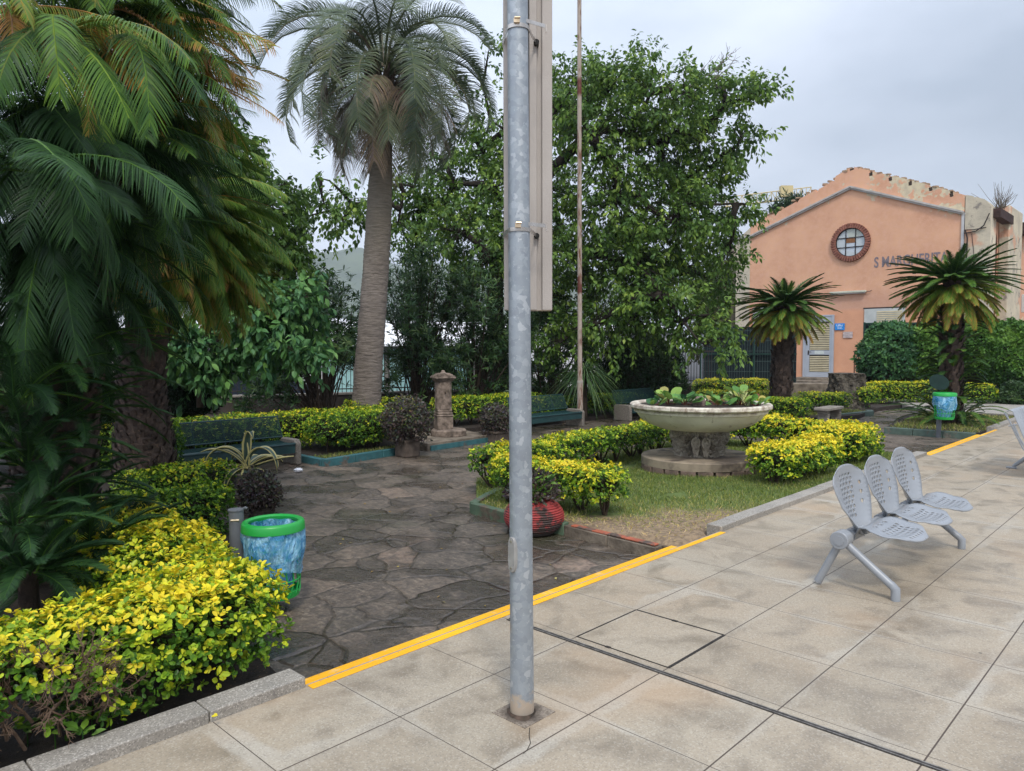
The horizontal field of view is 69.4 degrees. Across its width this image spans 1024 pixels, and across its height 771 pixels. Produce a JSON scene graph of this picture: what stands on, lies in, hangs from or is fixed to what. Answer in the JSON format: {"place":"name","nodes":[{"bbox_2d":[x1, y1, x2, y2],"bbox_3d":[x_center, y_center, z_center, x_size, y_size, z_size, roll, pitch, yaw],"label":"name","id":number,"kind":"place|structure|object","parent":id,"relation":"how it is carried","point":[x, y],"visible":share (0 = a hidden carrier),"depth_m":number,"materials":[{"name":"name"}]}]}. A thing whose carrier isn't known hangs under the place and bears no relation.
{"place":"outdoors","nodes":[
{"label":"outdoors","id":0,"kind":"place"},
{"bbox_2d":[0,459,275,767],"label":"soil bed","id":1,"kind":"object","parent":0,"point":[39,743],"depth_m":3.62,"materials":[{"name":"brown soil"}]},
{"bbox_2d":[0,339,118,462],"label":"dark shrub","id":2,"kind":"object","parent":1,"relation":"on","point":[103,418],"visible":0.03,"depth_m":10.10,"materials":[{"name":"green plant"}]},
{"bbox_2d":[0,493,138,642],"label":"young cycad","id":3,"kind":"object","parent":1,"relation":"on","point":[26,580],"visible":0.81,"depth_m":4.13,"materials":[{"name":"green plant"}]},
{"bbox_2d":[11,694,158,748],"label":"weeds","id":4,"kind":"object","parent":1,"relation":"on","point":[26,727],"visible":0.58,"depth_m":3.21,"materials":[{"name":"green plant"}]},
{"bbox_2d":[0,497,180,615],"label":"young cycad","id":5,"kind":"object","parent":1,"relation":"on","point":[131,521],"visible":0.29,"depth_m":4.55,"materials":[{"name":"green plant"}]},
{"bbox_2d":[0,230,210,558],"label":"cycad","id":6,"kind":"object","parent":1,"relation":"on","point":[38,481],"visible":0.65,"depth_m":4.81,"materials":[{"name":"green plant"}]},
{"bbox_2d":[0,0,289,584],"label":"cycad","id":7,"kind":"object","parent":1,"relation":"on","point":[96,169],"visible":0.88,"depth_m":4.70,"materials":[{"name":"green plant"}]},
{"bbox_2d":[100,490,190,530],"bbox_3d":[-2.780,1.114,5.484,0.812,0.656,0.828,1,3,24],"label":"young cycad","id":8,"kind":"object","parent":1,"relation":"on","point":[151,496],"visible":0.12,"depth_m":5.61,"materials":[{"name":"green plant"}]},
{"bbox_2d":[105,417,186,469],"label":"hedge","id":9,"kind":"object","parent":1,"relation":"on","point":[178,441],"visible":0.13,"depth_m":9.87,"materials":[{"name":"green plant"}]},
{"bbox_2d":[0,555,294,747],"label":"hedge","id":10,"kind":"object","parent":1,"relation":"on","point":[160,634],"visible":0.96,"depth_m":3.44,"materials":[{"name":"yellow plant"}]},
{"bbox_2d":[0,622,147,750],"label":"dead twigs","id":11,"kind":"object","parent":10,"relation":"in","point":[10,731],"visible":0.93,"depth_m":3.03,"materials":[{"name":"brown plant"}]},
{"bbox_2d":[99,476,236,535],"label":"hedge","id":12,"kind":"object","parent":1,"relation":"on","point":[206,502],"visible":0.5,"depth_m":6.67,"materials":[{"name":"green plant"}]},
{"bbox_2d":[63,490,280,678],"bbox_3d":[-2.442,1.194,4.924,0.993,0.648,2.829,-2,4,-38],"label":"hedge","id":13,"kind":"object","parent":1,"relation":"on","point":[186,543],"visible":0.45,"depth_m":4.48,"materials":[{"name":"yellow plant"}]},
{"bbox_2d":[108,457,241,502],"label":"hedge","id":14,"kind":"object","parent":1,"relation":"on","point":[182,470],"visible":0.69,"depth_m":8.30,"materials":[{"name":"green plant"}]},
{"bbox_2d":[108,134,297,496],"bbox_3d":[-3.919,-0.805,8.303,3.479,4.494,2.886,2,4,36],"label":"cycad","id":15,"kind":"object","parent":1,"relation":"on","point":[234,284],"visible":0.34,"depth_m":8.11,"materials":[{"name":"green plant"}]},
{"bbox_2d":[1,407,638,469],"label":"soil bed","id":16,"kind":"object","parent":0,"point":[316,449],"visible":0.03,"depth_m":13.99,"materials":[{"name":"brown soil"}]},
{"bbox_2d":[165,364,222,424],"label":"dark shrub","id":17,"kind":"object","parent":16,"relation":"on","point":[176,395],"visible":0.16,"depth_m":13.39,"materials":[{"name":"green plant"}]},
{"bbox_2d":[97,404,383,467],"bbox_3d":[-4.227,0.776,12.103,5.166,0.773,0.768,-3,4,-44],"label":"hedge","id":18,"kind":"object","parent":16,"relation":"on","point":[290,427],"visible":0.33,"depth_m":12.03,"materials":[{"name":"green plant"}]},
{"bbox_2d":[165,268,344,416],"bbox_3d":[-4.864,-0.785,13.322,3.919,2.800,2.413,0,3,0],"label":"broad leaved shrub","id":19,"kind":"object","parent":16,"relation":"on","point":[267,343],"visible":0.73,"depth_m":12.97,"materials":[{"name":"green plant"}]},
{"bbox_2d":[212,102,334,372],"bbox_3d":[-5.132,-2.862,15.364,3.020,6.643,3.348,0,3,0],"label":"slender tree","id":20,"kind":"object","parent":16,"relation":"on","point":[296,253],"visible":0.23,"depth_m":14.87,"materials":[{"name":"green plant"}]},
{"bbox_2d":[220,251,360,419],"bbox_3d":[-4.760,-1.169,17.116,4.251,4.123,2.872,2,3,33],"label":"oleander","id":21,"kind":"object","parent":16,"relation":"on","point":[346,340],"visible":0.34,"depth_m":16.71,"materials":[{"name":"green plant"}]},
{"bbox_2d":[205,389,466,414],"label":"street wall","id":22,"kind":"structure","parent":16,"relation":"on","point":[341,398],"depth_m":20.00,"materials":[{"name":"concrete"}]},
{"bbox_2d":[229,352,483,394],"bbox_3d":[-6.655,-0.320,19.957,13.694,1.120,0.040,-1,3,-22],"label":"railing","id":23,"kind":"object","parent":22,"relation":"on","point":[346,388],"visible":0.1,"depth_m":20.78,"materials":[{"name":"metal"}]},
{"bbox_2d":[301,405,407,452],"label":"hedge","id":24,"kind":"object","parent":16,"relation":"on","point":[356,423],"visible":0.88,"depth_m":12.23,"materials":[{"name":"green plant"}]},
{"bbox_2d":[250,0,498,434],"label":"feather palm","id":25,"kind":"object","parent":16,"relation":"on","point":[381,112],"visible":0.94,"depth_m":13.77,"materials":[{"name":"green plant"}]},
{"bbox_2d":[381,231,477,416],"bbox_3d":[-2.260,-1.461,18.427,2.916,4.542,3.283,0,3,0],"label":"oleander","id":26,"kind":"object","parent":16,"relation":"on","point":[420,337],"visible":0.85,"depth_m":17.95,"materials":[{"name":"green plant"}]},
{"bbox_2d":[383,430,486,450],"bbox_3d":[-1.339,1.099,14.217,1.519,0.295,1.996,3,4,44],"label":"stone ledge","id":27,"kind":"object","parent":16,"relation":"on","point":[469,435],"visible":0.34,"depth_m":13.66,"materials":[{"name":"grey stone"}]},
{"bbox_2d":[430,370,465,436],"bbox_3d":[-1.216,0.330,14.137,0.680,1.248,0.680,-1,3,-20],"label":"drinking fountain","id":28,"kind":"object","parent":27,"relation":"on","point":[443,414],"visible":0.98,"depth_m":14.04,"materials":[{"name":"stone"}]},
{"bbox_2d":[430,438,487,450],"bbox_3d":[-0.933,1.071,13.586,0.025,0.089,1.557,2,4,39],"label":"teal ledge face","id":29,"kind":"object","parent":27,"relation":"attached to","point":[456,444],"visible":1,"depth_m":13.51},
{"bbox_2d":[427,392,544,424],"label":"hedge","id":30,"kind":"object","parent":16,"relation":"on","point":[471,405],"visible":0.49,"depth_m":16.50,"materials":[{"name":"green plant"}]},
{"bbox_2d":[434,231,546,415],"bbox_3d":[-0.787,-1.519,19.063,3.254,5.090,3.151,2,4,43],"label":"oleander","id":31,"kind":"object","parent":16,"relation":"on","point":[488,337],"visible":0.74,"depth_m":18.49,"materials":[{"name":"green plant"}]},
{"bbox_2d":[291,28,794,398],"bbox_3d":[0.482,-4.572,20.003,13.612,10.417,7.168,0,3,0],"label":"broadleaf tree","id":32,"kind":"object","parent":16,"relation":"on","point":[654,270],"visible":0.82,"depth_m":19.30,"materials":[{"name":"green plant"}]},
{"bbox_2d":[496,276,663,399],"bbox_3d":[1.659,-1.237,20.451,4.340,3.845,4.611,2,4,41],"label":"oleander","id":33,"kind":"object","parent":16,"relation":"on","point":[540,385],"visible":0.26,"depth_m":20.00,"materials":[{"name":"green plant"}]},
{"bbox_2d":[545,361,625,420],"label":"spiky plant","id":34,"kind":"object","parent":16,"relation":"on","point":[588,376],"visible":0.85,"depth_m":17.96,"materials":[{"name":"green plant"}]},
{"bbox_2d":[535,392,648,413],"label":"hedge","id":35,"kind":"object","parent":16,"relation":"on","point":[590,404],"visible":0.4,"depth_m":18.79,"materials":[{"name":"green plant"}]},
{"bbox_2d":[592,334,690,398],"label":"round shrub","id":36,"kind":"object","parent":16,"relation":"on","point":[654,372],"visible":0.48,"depth_m":20.06,"materials":[{"name":"green plant"}]},
{"bbox_2d":[0,247,645,323],"bbox_3d":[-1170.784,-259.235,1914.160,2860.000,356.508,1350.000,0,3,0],"label":"hills","id":37,"kind":"structure","parent":0,"point":[352,261],"depth_m":1521.78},
{"bbox_2d":[0,0,1023,347],"label":"sky","id":38,"kind":"structure","parent":0,"point":[928,91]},
{"bbox_2d":[83,422,1023,770],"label":"platform paving","id":39,"kind":"structure","parent":0,"point":[929,666],"depth_m":3.77,"materials":[{"name":"stone"}]},
{"bbox_2d":[305,532,725,688],"bbox_3d":[0.414,1.466,5.180,0.160,0.144,4.180,3,4,44],"label":"yellow edging","id":40,"kind":"object","parent":39,"relation":"on","point":[400,647],"visible":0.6,"depth_m":4.44,"materials":[{"name":"paint"}]},
{"bbox_2d":[507,0,535,720],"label":"lamp post","id":41,"kind":"object","parent":39,"relation":"on","point":[520,564],"visible":0.96,"depth_m":3.25,"materials":[{"name":"metal"}]},
{"bbox_2d":[502,0,551,310],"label":"sign box","id":42,"kind":"object","parent":41,"relation":"attached to","point":[538,26],"visible":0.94,"depth_m":3.39,"materials":[{"name":"metal"}]},
{"bbox_2d":[492,702,554,728],"bbox_3d":[0.053,1.490,3.375,0.205,0.003,0.205,3,4,44],"label":"mortar patch","id":43,"kind":"object","parent":39,"relation":"on","point":[542,712],"visible":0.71,"depth_m":3.35,"materials":[{"name":"beige concrete"}]},
{"bbox_2d":[576,609,725,667],"bbox_3d":[0.800,1.442,4.264,0.618,0.003,0.618,3,4,44],"label":"slab joint","id":44,"kind":"object","parent":39,"relation":"on","point":[695,651],"visible":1,"depth_m":4.19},
{"bbox_2d":[508,620,945,770],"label":"drain channel","id":45,"kind":"object","parent":39,"relation":"on","point":[751,705],"visible":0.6,"depth_m":3.42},
{"bbox_2d":[507,618,950,770],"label":"drain rails","id":46,"kind":"object","parent":45,"relation":"on","point":[816,726],"visible":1,"depth_m":3.42,"materials":[{"name":"metal"}]},
{"bbox_2d":[814,447,972,601],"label":"waiting seats","id":47,"kind":"object","parent":39,"relation":"on","point":[913,507],"visible":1,"depth_m":5.42,"materials":[{"name":"grey paint"}]},
{"bbox_2d":[1004,406,1023,468],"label":"waiting seats","id":48,"kind":"object","parent":39,"relation":"on","point":[1018,413],"visible":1,"depth_m":9.34,"materials":[{"name":"grey paint"}]},
{"bbox_2d":[210,408,962,678],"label":"garden paving","id":49,"kind":"structure","parent":0,"point":[346,605],"depth_m":6.49,"materials":[{"name":"grey stone"}]},
{"bbox_2d":[172,416,300,464],"bbox_3d":[-4.172,0.892,10.963,0.636,0.733,2.000,3,4,44],"label":"park bench","id":50,"kind":"object","parent":49,"relation":"on","point":[285,446],"visible":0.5,"depth_m":11.16,"materials":[{"name":"wood"}]},
{"bbox_2d":[200,431,293,492],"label":"agave","id":51,"kind":"object","parent":49,"relation":"on","point":[246,457],"visible":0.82,"depth_m":8.75,"materials":[{"name":"plant"}]},
{"bbox_2d":[230,464,286,516],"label":"potted shrub","id":52,"kind":"object","parent":49,"relation":"on","point":[254,495],"visible":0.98,"depth_m":7.91,"materials":[{"name":"purple plant"}]},
{"bbox_2d":[228,506,305,601],"bbox_3d":[-1.668,1.203,5.126,0.422,0.729,0.502,-3,4,-44],"label":"litter bin","id":53,"kind":"object","parent":49,"relation":"on","point":[273,539],"visible":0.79,"depth_m":4.99,"materials":[{"name":"blue plastic"}]},
{"bbox_2d":[322,448,394,466],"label":"teal kerb","id":54,"kind":"structure","parent":49,"relation":"on","point":[350,458],"depth_m":11.77,"materials":[{"name":"paint"}]},
{"bbox_2d":[377,393,434,457],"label":"potted shrub","id":55,"kind":"object","parent":49,"relation":"on","point":[407,445],"visible":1,"depth_m":12.21,"materials":[{"name":"purple plant"}]},
{"bbox_2d":[476,402,508,442],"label":"potted shrub","id":56,"kind":"object","parent":49,"relation":"on","point":[492,431],"visible":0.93,"depth_m":14.07,"materials":[{"name":"purple plant"}]},
{"bbox_2d":[0,417,1015,770],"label":"kerb","id":57,"kind":"structure","parent":49,"relation":"on","point":[110,745],"depth_m":3.27,"materials":[{"name":"concrete"}]},
{"bbox_2d":[470,486,568,534],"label":"mossy kerb","id":58,"kind":"structure","parent":49,"relation":"on","point":[477,508],"depth_m":7.86,"materials":[{"name":"concrete"}]},
{"bbox_2d":[502,466,564,536],"bbox_3d":[0.203,1.109,7.210,0.625,0.655,0.603,0,3,0],"label":"round pot","id":59,"kind":"object","parent":49,"relation":"on","point":[548,515],"visible":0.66,"depth_m":7.04,"materials":[{"name":"red ceramic"}]},
{"bbox_2d":[507,394,584,426],"bbox_3d":[0.760,0.602,16.408,0.636,0.733,2.000,3,4,44],"label":"park bench","id":60,"kind":"object","parent":49,"relation":"on","point":[573,417],"visible":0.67,"depth_m":16.66,"materials":[{"name":"green"}]},
{"bbox_2d":[577,0,582,426],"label":"mast","id":61,"kind":"object","parent":49,"relation":"on","point":[579,207],"visible":0.89,"depth_m":16.72,"materials":[{"name":"metal"}]},
{"bbox_2d":[564,524,661,555],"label":"red edged kerb","id":62,"kind":"structure","parent":49,"relation":"on","point":[613,542],"depth_m":6.68,"materials":[{"name":"concrete"}]},
{"bbox_2d":[571,524,658,545],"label":"red kerb top","id":63,"kind":"structure","parent":62,"relation":"on","point":[616,535],"depth_m":6.66,"materials":[{"name":"paint"}]},
{"bbox_2d":[611,388,654,420],"bbox_3d":[3.353,0.464,18.975,0.636,0.733,2.000,3,4,44],"label":"park bench","id":64,"kind":"object","parent":49,"relation":"on","point":[623,412],"visible":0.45,"depth_m":18.46,"materials":[{"name":"green metal"}]},
{"bbox_2d":[791,383,827,397],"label":"stone wall","id":65,"kind":"structure","parent":49,"relation":"on","point":[803,387],"depth_m":24.14,"materials":[{"name":"beige stone"}]},
{"bbox_2d":[814,405,843,421],"bbox_3d":[7.625,0.697,17.809,0.360,0.369,0.950,3,4,44],"label":"stone bench","id":66,"kind":"object","parent":49,"relation":"on","point":[828,412],"visible":0.88,"depth_m":17.60,"materials":[{"name":"stone"}]},
{"bbox_2d":[884,427,975,438],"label":"grey green kerb","id":67,"kind":"structure","parent":49,"relation":"on","point":[925,432],"depth_m":14.85,"materials":[{"name":"grey concrete"}]},
{"bbox_2d":[929,374,956,437],"bbox_3d":[8.454,0.425,14.500,0.435,1.273,0.506,0,3,0],"label":"litter bin","id":68,"kind":"object","parent":49,"relation":"on","point":[944,402],"visible":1,"depth_m":14.43,"materials":[{"name":"blue plastic"}]},
{"bbox_2d":[573,348,727,385],"bbox_3d":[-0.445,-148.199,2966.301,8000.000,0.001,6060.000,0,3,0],"label":"ground","id":69,"kind":"structure","parent":0,"point":[693,370],"depth_m":65.06,"materials":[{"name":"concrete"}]},
{"bbox_2d":[328,322,508,391],"bbox_3d":[-3.961,-0.885,27.991,7.100,3.000,3.800,-1,3,-22],"label":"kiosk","id":70,"kind":"object","parent":69,"relation":"on","point":[388,327],"visible":0.04,"depth_m":26.26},
{"bbox_2d":[676,240,731,366],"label":"distant tree","id":71,"kind":"object","parent":69,"relation":"on","point":[715,310],"visible":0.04,"depth_m":43.06,"materials":[{"name":"green plant"}]},
{"bbox_2d":[700,327,796,382],"bbox_3d":[8.747,-1.151,27.477,3.412,2.111,0.139,1,3,17],"label":"fence","id":72,"kind":"object","parent":69,"relation":"on","point":[759,356],"visible":0.31,"depth_m":27.52,"materials":[{"name":"grey metal"}]},
{"bbox_2d":[722,185,811,206],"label":"tower crane","id":73,"kind":"object","parent":69,"relation":"on","point":[787,188],"visible":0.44,"depth_m":148.18,"materials":[{"name":"beige metal"}]},
{"bbox_2d":[762,187,805,213],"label":"umbrella pine","id":74,"kind":"object","parent":69,"relation":"on","point":[786,202],"visible":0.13,"depth_m":59.36,"materials":[{"name":"green plant"}]},
{"bbox_2d":[731,167,1023,382],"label":"building","id":75,"kind":"structure","parent":69,"relation":"on","point":[854,228],"depth_m":32.27,"materials":[{"name":"paint"}]},
{"bbox_2d":[802,315,834,376],"bbox_3d":[13.908,-1.785,33.612,1.372,2.815,0.146,3,4,44],"label":"door","id":76,"kind":"structure","parent":75,"relation":"in","point":[818,356],"depth_m":33.55,"materials":[{"name":"metal"}]},
{"bbox_2d":[831,223,870,261],"bbox_3d":[14.848,-6.282,32.471,1.667,1.667,0.130,3,4,44],"label":"round window","id":77,"kind":"structure","parent":75,"relation":"in","point":[850,242],"depth_m":32.47,"materials":[{"name":"brick"}]},
{"bbox_2d":[863,306,906,322],"bbox_3d":[15.932,-2.524,31.679,1.724,1.670,0.088,3,4,44],"label":"shuttered window","id":78,"kind":"structure","parent":75,"relation":"in","point":[871,314],"depth_m":31.69,"materials":[{"name":"metal"}]},
{"bbox_2d":[971,184,1015,209],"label":"plant","id":79,"kind":"object","parent":75,"relation":"on","point":[1002,205],"visible":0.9,"depth_m":29.19,"materials":[{"name":"grey plant"}]},
{"bbox_2d":[475,438,892,548],"bbox_3d":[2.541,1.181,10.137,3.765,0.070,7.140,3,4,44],"label":"lawn","id":80,"kind":"structure","parent":0,"point":[688,537],"depth_m":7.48,"materials":[{"name":"green plant"}]},
{"bbox_2d":[485,451,631,515],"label":"hedge","id":81,"kind":"object","parent":80,"relation":"on","point":[569,476],"visible":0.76,"depth_m":7.46,"materials":[{"name":"green plant"}]},
{"bbox_2d":[467,419,672,487],"bbox_3d":[1.338,0.883,10.878,0.778,0.610,5.425,2,4,41],"label":"hedge","id":82,"kind":"object","parent":80,"relation":"on","point":[584,442],"visible":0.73,"depth_m":10.38,"materials":[{"name":"green plant"}]},
{"bbox_2d":[630,399,772,476],"bbox_3d":[2.622,0.703,10.349,1.930,0.947,1.930,0,3,0],"label":"bowl planter","id":83,"kind":"object","parent":80,"relation":"on","point":[699,437],"visible":0.97,"depth_m":9.79,"materials":[{"name":"stone"}]},
{"bbox_2d":[654,386,685,404],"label":"broad leaf plant","id":84,"kind":"object","parent":83,"relation":"in","point":[664,392],"visible":0.76,"depth_m":10.17,"materials":[{"name":"green plant"}]},
{"bbox_2d":[671,391,703,404],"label":"broad leaf plant","id":85,"kind":"object","parent":83,"relation":"in","point":[684,398],"visible":0.93,"depth_m":9.94,"materials":[{"name":"green plant"}]},
{"bbox_2d":[723,384,758,404],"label":"broad leaf plant","id":86,"kind":"object","parent":83,"relation":"in","point":[753,397],"visible":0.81,"depth_m":10.01,"materials":[{"name":"green plant"}]},
{"bbox_2d":[726,412,859,446],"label":"hedge","id":87,"kind":"object","parent":80,"relation":"on","point":[780,429],"visible":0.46,"depth_m":12.12,"materials":[{"name":"green plant"}]},
{"bbox_2d":[745,432,846,483],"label":"hedge","id":88,"kind":"object","parent":80,"relation":"on","point":[802,453],"visible":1,"depth_m":9.16,"materials":[{"name":"green plant"}]},
{"bbox_2d":[807,420,885,462],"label":"hedge","id":89,"kind":"object","parent":80,"relation":"on","point":[860,438],"visible":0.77,"depth_m":10.63,"materials":[{"name":"green plant"}]},
{"bbox_2d":[761,383,901,420],"bbox_3d":[10.937,0.559,24.535,14.000,0.255,16.500,3,4,44],"label":"soil bed","id":90,"kind":"object","parent":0,"point":[875,407],"visible":0.11,"depth_m":20.41,"materials":[{"name":"brown soil"}]},
{"bbox_2d":[691,377,771,394],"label":"hedge","id":91,"kind":"object","parent":90,"relation":"on","point":[715,384],"visible":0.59,"depth_m":24.20,"materials":[{"name":"green plant"}]},
{"bbox_2d":[696,388,769,399],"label":"hedge","id":92,"kind":"object","parent":90,"relation":"on","point":[765,392],"visible":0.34,"depth_m":21.59,"materials":[{"name":"green plant"}]},
{"bbox_2d":[756,396,813,416],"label":"hedge","id":93,"kind":"object","parent":90,"relation":"on","point":[794,405],"visible":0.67,"depth_m":18.16,"materials":[{"name":"green plant"}]},
{"bbox_2d":[728,273,843,410],"bbox_3d":[7.345,-1.062,19.969,2.905,3.881,2.966,0,3,0],"label":"cycad","id":94,"kind":"object","parent":90,"relation":"on","point":[781,319],"visible":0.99,"depth_m":19.68,"materials":[{"name":"green plant"}]},
{"bbox_2d":[792,390,853,411],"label":"hedge","id":95,"kind":"object","parent":90,"relation":"on","point":[836,398],"visible":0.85,"depth_m":19.06,"materials":[{"name":"green plant"}]},
{"bbox_2d":[818,373,870,408],"bbox_3d":[9.506,0.187,20.971,1.457,1.071,1.452,0,3,0],"label":"tree stump","id":96,"kind":"object","parent":90,"relation":"on","point":[847,382],"visible":0.55,"depth_m":20.63,"materials":[{"name":"stone"}]},
{"bbox_2d":[854,386,881,403],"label":"hedge","id":97,"kind":"object","parent":90,"relation":"on","point":[869,393],"visible":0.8,"depth_m":20.42,"materials":[{"name":"green plant"}]},
{"bbox_2d":[850,319,921,384],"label":"laurel shrub","id":98,"kind":"object","parent":90,"relation":"on","point":[884,350],"visible":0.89,"depth_m":23.63,"materials":[{"name":"green plant"}]},
{"bbox_2d":[866,380,932,402],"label":"hedge","id":99,"kind":"object","parent":90,"relation":"on","point":[892,391],"visible":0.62,"depth_m":22.09,"materials":[{"name":"green plant"}]},
{"bbox_2d":[908,321,941,397],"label":"leafy shrub","id":100,"kind":"object","parent":90,"relation":"on","point":[928,346],"visible":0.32,"depth_m":23.25,"materials":[{"name":"green plant"}]},
{"bbox_2d":[961,310,1005,387],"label":"leafy shrub","id":101,"kind":"object","parent":90,"relation":"on","point":[981,338],"visible":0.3,"depth_m":22.82,"materials":[{"name":"green plant"}]},
{"bbox_2d":[982,317,1023,387],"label":"leafy shrub","id":102,"kind":"object","parent":90,"relation":"on","point":[1007,356],"visible":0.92,"depth_m":22.12,"materials":[{"name":"green plant"}]},
{"bbox_2d":[993,379,1023,404],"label":"shrub","id":103,"kind":"object","parent":90,"relation":"on","point":[1013,388],"visible":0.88,"depth_m":21.30,"materials":[{"name":"green plant"}]},
{"bbox_2d":[887,411,1013,434],"bbox_3d":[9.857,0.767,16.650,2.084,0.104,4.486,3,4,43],"label":"grass","id":104,"kind":"structure","parent":0,"point":[918,421],"depth_m":15.74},
{"bbox_2d":[881,238,1023,428],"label":"cycad","id":105,"kind":"object","parent":104,"relation":"on","point":[952,300],"visible":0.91,"depth_m":15.72,"materials":[{"name":"green plant"}]},
{"bbox_2d":[884,397,1023,415],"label":"platform extension","id":106,"kind":"object","parent":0,"point":[994,411],"depth_m":20.83,"materials":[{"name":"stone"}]},
{"bbox_2d":[964,382,998,402],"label":"hedge","id":107,"kind":"object","parent":106,"relation":"on","point":[981,391],"visible":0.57,"depth_m":21.51,"materials":[{"name":"green plant"}]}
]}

